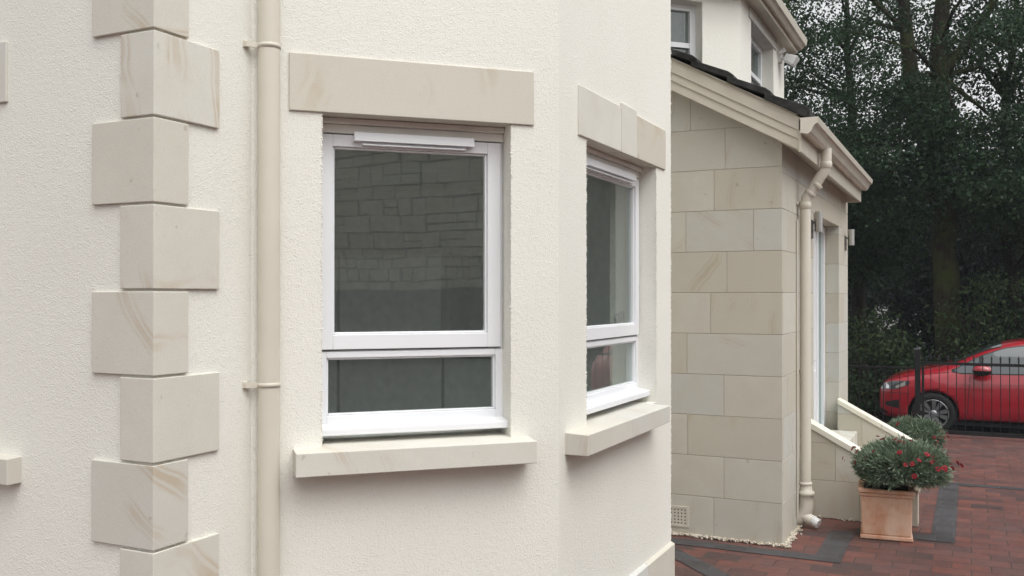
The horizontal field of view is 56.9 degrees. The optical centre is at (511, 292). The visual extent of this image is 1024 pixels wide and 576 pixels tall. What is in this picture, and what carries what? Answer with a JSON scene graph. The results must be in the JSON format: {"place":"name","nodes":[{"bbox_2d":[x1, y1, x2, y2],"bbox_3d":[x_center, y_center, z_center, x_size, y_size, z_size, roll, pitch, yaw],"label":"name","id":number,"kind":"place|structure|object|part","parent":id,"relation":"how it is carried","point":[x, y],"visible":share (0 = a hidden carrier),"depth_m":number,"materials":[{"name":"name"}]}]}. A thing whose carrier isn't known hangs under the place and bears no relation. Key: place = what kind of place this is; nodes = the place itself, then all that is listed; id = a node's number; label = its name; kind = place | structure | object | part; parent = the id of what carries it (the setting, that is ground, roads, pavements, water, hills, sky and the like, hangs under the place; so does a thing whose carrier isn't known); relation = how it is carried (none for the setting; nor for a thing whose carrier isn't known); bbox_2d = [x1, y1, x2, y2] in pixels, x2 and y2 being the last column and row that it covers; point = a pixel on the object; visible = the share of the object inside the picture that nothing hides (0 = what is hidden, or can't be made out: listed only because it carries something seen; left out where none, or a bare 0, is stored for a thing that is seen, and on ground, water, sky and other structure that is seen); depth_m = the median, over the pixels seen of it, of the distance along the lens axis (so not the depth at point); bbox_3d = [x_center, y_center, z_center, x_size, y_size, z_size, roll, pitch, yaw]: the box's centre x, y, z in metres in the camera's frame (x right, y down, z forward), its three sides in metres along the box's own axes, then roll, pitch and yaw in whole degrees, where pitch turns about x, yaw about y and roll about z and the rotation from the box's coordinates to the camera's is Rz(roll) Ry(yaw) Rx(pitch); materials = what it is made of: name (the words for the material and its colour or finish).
{"place":"outdoors","nodes":[
{"label":"outdoors","id":0,"kind":"place"},
{"bbox_2d":[671,434,1023,575],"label":"driveway","id":1,"kind":"structure","parent":0,"point":[989,539],"depth_m":6.79,"materials":[{"name":"red brick"}]},
{"bbox_2d":[0,0,806,575],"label":"house","id":2,"kind":"structure","parent":1,"relation":"on","point":[474,286],"depth_m":3.88,"materials":[{"name":"paint"}]},
{"bbox_2d":[242,0,280,575],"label":"downpipe","id":3,"kind":"object","parent":2,"relation":"attached to","point":[267,45],"visible":1,"depth_m":3.67,"materials":[{"name":"beige paint"}]},
{"bbox_2d":[322,117,507,436],"bbox_3d":[-0.427,-0.068,4.051,0.802,1.310,0.196,0,0,-19],"label":"window","id":4,"kind":"structure","parent":2,"relation":"in","point":[338,133],"depth_m":4.02,"materials":[{"name":"white plastic"}]},
{"bbox_2d":[586,146,649,414],"bbox_3d":[0.465,-0.065,4.967,0.196,1.310,1.090,0,0,26],"label":"window","id":5,"kind":"structure","parent":2,"relation":"in","point":[602,166],"depth_m":5.24,"materials":[{"name":"white plastic"}]},
{"bbox_2d":[671,3,695,56],"bbox_3d":[0.968,-1.760,7.465,0.920,1.136,0.920,0,0,26],"label":"window","id":6,"kind":"structure","parent":2,"relation":"in","point":[677,10],"depth_m":7.36,"materials":[{"name":"white plastic"}]},
{"bbox_2d":[751,37,761,85],"bbox_3d":[2.053,-1.758,8.225,0.065,0.936,0.968,0,0,26],"label":"window","id":7,"kind":"structure","parent":2,"relation":"in","point":[756,78],"depth_m":8.60,"materials":[{"name":"white plastic"}]},
{"bbox_2d":[778,47,799,66],"bbox_3d":[2.575,-2.186,8.808,0.176,0.159,0.181,0,0,26],"label":"security light","id":8,"kind":"object","parent":2,"relation":"attached to","point":[791,59],"visible":1,"depth_m":8.76,"materials":[{"name":"white plastic"}]},
{"bbox_2d":[675,547,730,575],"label":"driveway band","id":9,"kind":"object","parent":1,"relation":"on","point":[697,564],"depth_m":6.24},
{"bbox_2d":[671,538,842,562],"bbox_3d":[1.440,1.801,6.718,1.710,0.001,0.155,0,0,26],"label":"driveway band","id":10,"kind":"object","parent":1,"relation":"on","point":[817,557],"visible":0.6,"depth_m":6.59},
{"bbox_2d":[671,515,853,547],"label":"gravel","id":11,"kind":"structure","parent":1,"relation":"on","point":[792,536],"depth_m":6.88,"materials":[{"name":"beige gravel"}]},
{"bbox_2d":[671,49,872,544],"bbox_3d":[2.115,-0.218,8.704,1.936,4.061,4.132,0,0,26],"label":"stone porch","id":12,"kind":"object","parent":1,"relation":"on","point":[745,161],"visible":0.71,"depth_m":6.91,"materials":[{"name":"stone"}]},
{"bbox_2d":[796,148,831,527],"bbox_3d":[2.303,0.352,7.246,0.288,2.892,0.146,0,0,26],"label":"downpipe","id":13,"kind":"object","parent":12,"relation":"attached to","point":[805,493],"visible":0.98,"depth_m":7.24,"materials":[{"name":"beige paint"}]},
{"bbox_2d":[811,211,822,238],"bbox_3d":[2.542,-0.559,7.884,0.097,0.221,0.070,0,0,26],"label":"wall light","id":14,"kind":"object","parent":12,"relation":"attached to","point":[818,222],"visible":0.95,"depth_m":7.86,"materials":[{"name":"metal"}]},
{"bbox_2d":[813,224,824,425],"bbox_3d":[2.786,0.353,8.885,0.070,2.040,1.700,0,0,26],"label":"door","id":15,"kind":"structure","parent":12,"relation":"in","point":[819,237],"depth_m":9.58,"materials":[{"name":"white plastic"}]},
{"bbox_2d":[844,229,854,250],"bbox_3d":[3.574,-0.551,10.007,0.097,0.221,0.070,0,0,26],"label":"wall light","id":16,"kind":"object","parent":12,"relation":"attached to","point":[851,237],"visible":1,"depth_m":9.98,"materials":[{"name":"metal"}]},
{"bbox_2d":[816,530,854,556],"bbox_3d":[2.328,1.801,6.787,0.175,0.001,0.745,0,0,26],"label":"driveway band","id":17,"kind":"object","parent":1,"relation":"on","point":[835,543],"visible":1,"depth_m":6.77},
{"bbox_2d":[811,398,919,526],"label":"entrance steps","id":18,"kind":"structure","parent":1,"relation":"on","point":[834,480],"depth_m":7.57,"materials":[{"name":"stone"}]},
{"bbox_2d":[848,346,920,421],"bbox_3d":[3.226,1.264,13.016,4.415,1.130,0.074,0,0,26],"label":"iron fence","id":19,"kind":"object","parent":1,"relation":"on","point":[917,367],"visible":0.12,"depth_m":12.11,"materials":[{"name":"black metal"}]},
{"bbox_2d":[858,479,915,541],"bbox_3d":[2.782,1.619,7.031,0.388,0.365,0.388,0,0,21],"label":"planter","id":20,"kind":"object","parent":1,"relation":"on","point":[886,513],"visible":0.92,"depth_m":6.87,"materials":[{"name":"ceramic"}]},
{"bbox_2d":[842,434,963,493],"bbox_3d":[2.864,1.249,6.948,0.694,0.432,0.770,0,0,-41],"label":"daisy bush","id":21,"kind":"object","parent":20,"relation":"on","point":[889,463],"visible":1,"depth_m":6.78,"materials":[{"name":"green plant"}]},
{"bbox_2d":[855,528,954,542],"bbox_3d":[2.910,1.802,7.007,0.680,0.001,0.160,0,0,26],"label":"driveway band","id":22,"kind":"object","parent":1,"relation":"on","point":[932,538],"visible":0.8,"depth_m":6.94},
{"bbox_2d":[931,484,958,537],"bbox_3d":[3.644,1.805,7.928,0.165,0.001,2.140,0,0,26],"label":"driveway band","id":23,"kind":"object","parent":1,"relation":"on","point":[945,520],"visible":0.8,"depth_m":7.74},
{"bbox_2d":[922,354,1023,438],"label":"iron gate","id":24,"kind":"structure","parent":1,"relation":"on","point":[982,433],"depth_m":11.77,"materials":[{"name":"black metal"}]},
{"bbox_2d":[948,482,1023,489],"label":"driveway band","id":25,"kind":"object","parent":1,"relation":"on","point":[988,486],"depth_m":8.79,"materials":[{"name":"brick"}]},
{"bbox_2d":[870,304,924,348],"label":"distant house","id":26,"kind":"structure","parent":0,"point":[888,319],"depth_m":37.31,"materials":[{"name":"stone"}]},
{"bbox_2d":[784,0,1023,172],"label":"sky","id":27,"kind":"structure","parent":0,"point":[968,104],"materials":[{"name":"white"}]},
{"bbox_2d":[854,352,1023,429],"bbox_3d":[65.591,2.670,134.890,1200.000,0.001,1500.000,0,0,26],"label":"ground","id":28,"kind":"structure","parent":0,"point":[879,417],"depth_m":16.62,"materials":[{"name":"soil"}]},
{"bbox_2d":[782,0,868,124],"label":"broadleaf tree","id":29,"kind":"object","parent":28,"relation":"on","point":[795,95],"visible":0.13,"depth_m":20.12,"materials":[{"name":"green plant"}]},
{"bbox_2d":[848,337,871,399],"bbox_3d":[5.525,1.527,17.617,2.428,1.947,2.319,0,0,26],"label":"shrub","id":30,"kind":"object","parent":28,"relation":"on","point":[849,375],"visible":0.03,"depth_m":16.94,"materials":[{"name":"green plant"}]},
{"bbox_2d":[783,0,951,394],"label":"broadleaf tree","id":31,"kind":"object","parent":28,"relation":"on","point":[858,269],"visible":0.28,"depth_m":19.71,"materials":[{"name":"green plant"}]},
{"bbox_2d":[848,371,895,419],"bbox_3d":[8.377,2.080,19.548,16.095,0.437,7.606,0,0,26],"label":"ground cover","id":32,"kind":"object","parent":28,"relation":"on","point":[864,407],"visible":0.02,"depth_m":16.86,"materials":[{"name":"green plant"}]},
{"bbox_2d":[814,106,931,377],"bbox_3d":[8.446,-1.258,25.284,6.237,7.862,5.178,0,0,26],"label":"evergreen tree","id":33,"kind":"object","parent":28,"relation":"on","point":[879,298],"visible":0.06,"depth_m":24.28,"materials":[{"name":"green plant"}]},
{"bbox_2d":[848,302,933,416],"bbox_3d":[6.473,1.304,17.143,2.268,2.277,2.362,0,0,-21],"label":"shrub","id":34,"kind":"object","parent":28,"relation":"on","point":[889,348],"visible":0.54,"depth_m":17.02,"materials":[{"name":"green plant"}]},
{"bbox_2d":[784,0,1023,361],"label":"broadleaf tree","id":35,"kind":"object","parent":28,"relation":"on","point":[939,148],"visible":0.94,"depth_m":16.43,"materials":[{"name":"green plant"}]},
{"bbox_2d":[863,349,948,419],"bbox_3d":[7.059,1.755,16.647,1.916,1.530,1.988,0,0,-34],"label":"shrub","id":36,"kind":"object","parent":28,"relation":"on","point":[909,363],"visible":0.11,"depth_m":16.77,"materials":[{"name":"green plant"}]},
{"bbox_2d":[848,185,1005,368],"bbox_3d":[12.897,-0.522,28.752,30.475,6.032,3.510,0,0,26],"label":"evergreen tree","id":37,"kind":"object","parent":28,"relation":"on","point":[907,326],"visible":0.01,"depth_m":28.24,"materials":[{"name":"green plant"}]},
{"bbox_2d":[864,122,1023,358],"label":"evergreen tree","id":38,"kind":"object","parent":28,"relation":"on","point":[963,239],"visible":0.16,"depth_m":24.33,"materials":[{"name":"green plant"}]},
{"bbox_2d":[882,0,1023,338],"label":"broadleaf tree","id":39,"kind":"object","parent":28,"relation":"on","point":[1012,268],"visible":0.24,"depth_m":18.39,"materials":[{"name":"green plant"}]},
{"bbox_2d":[921,264,1023,361],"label":"shrub","id":40,"kind":"object","parent":28,"relation":"on","point":[989,293],"visible":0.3,"depth_m":16.52,"materials":[{"name":"green plant"}]},
{"bbox_2d":[930,130,1023,344],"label":"evergreen tree","id":41,"kind":"object","parent":28,"relation":"on","point":[984,269],"visible":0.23,"depth_m":22.73,"materials":[{"name":"green plant"}]},
{"bbox_2d":[965,4,1023,272],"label":"broadleaf tree","id":42,"kind":"object","parent":28,"relation":"on","point":[1007,88],"visible":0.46,"depth_m":17.11,"materials":[{"name":"green plant"}]},
{"bbox_2d":[983,289,1023,342],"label":"shrub","id":43,"kind":"object","parent":28,"relation":"on","point":[1020,312],"visible":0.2,"depth_m":16.39,"materials":[{"name":"green plant"}]},
{"bbox_2d":[884,422,1023,433],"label":"road","id":44,"kind":"structure","parent":0,"point":[994,430],"depth_m":15.08,"materials":[{"name":"grey asphalt"}]},
{"bbox_2d":[879,338,1023,429],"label":"parked car","id":45,"kind":"object","parent":44,"relation":"on","point":[1013,349],"visible":0.77,"depth_m":14.44,"materials":[{"name":"red paint"}]},
{"bbox_3d":[6.977,1.120,14.502,0.333,0.239,0.134,0,0,26],"label":"side window","id":46,"kind":"part","parent":45,"relation":"part of","materials":[{"name":"grey glass"}]},
{"bbox_3d":[7.582,1.015,14.253,0.870,0.440,0.219,0,0,26],"label":"side window","id":47,"kind":"part","parent":45,"relation":"part of","materials":[{"name":"grey glass"}]},
{"bbox_3d":[4.044,1.706,9.592,0.368,0.220,0.368,0,0,23],"label":"planter","id":48,"kind":"object","parent":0,"visible":0},
{"bbox_2d":[887,412,951,449],"bbox_3d":[4.055,1.429,9.552,0.716,0.445,0.661,0,0,26],"label":"daisy bush","id":49,"kind":"object","parent":48,"relation":"in","point":[917,428],"visible":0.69,"depth_m":9.38,"materials":[{"name":"green plant"}]}
]}

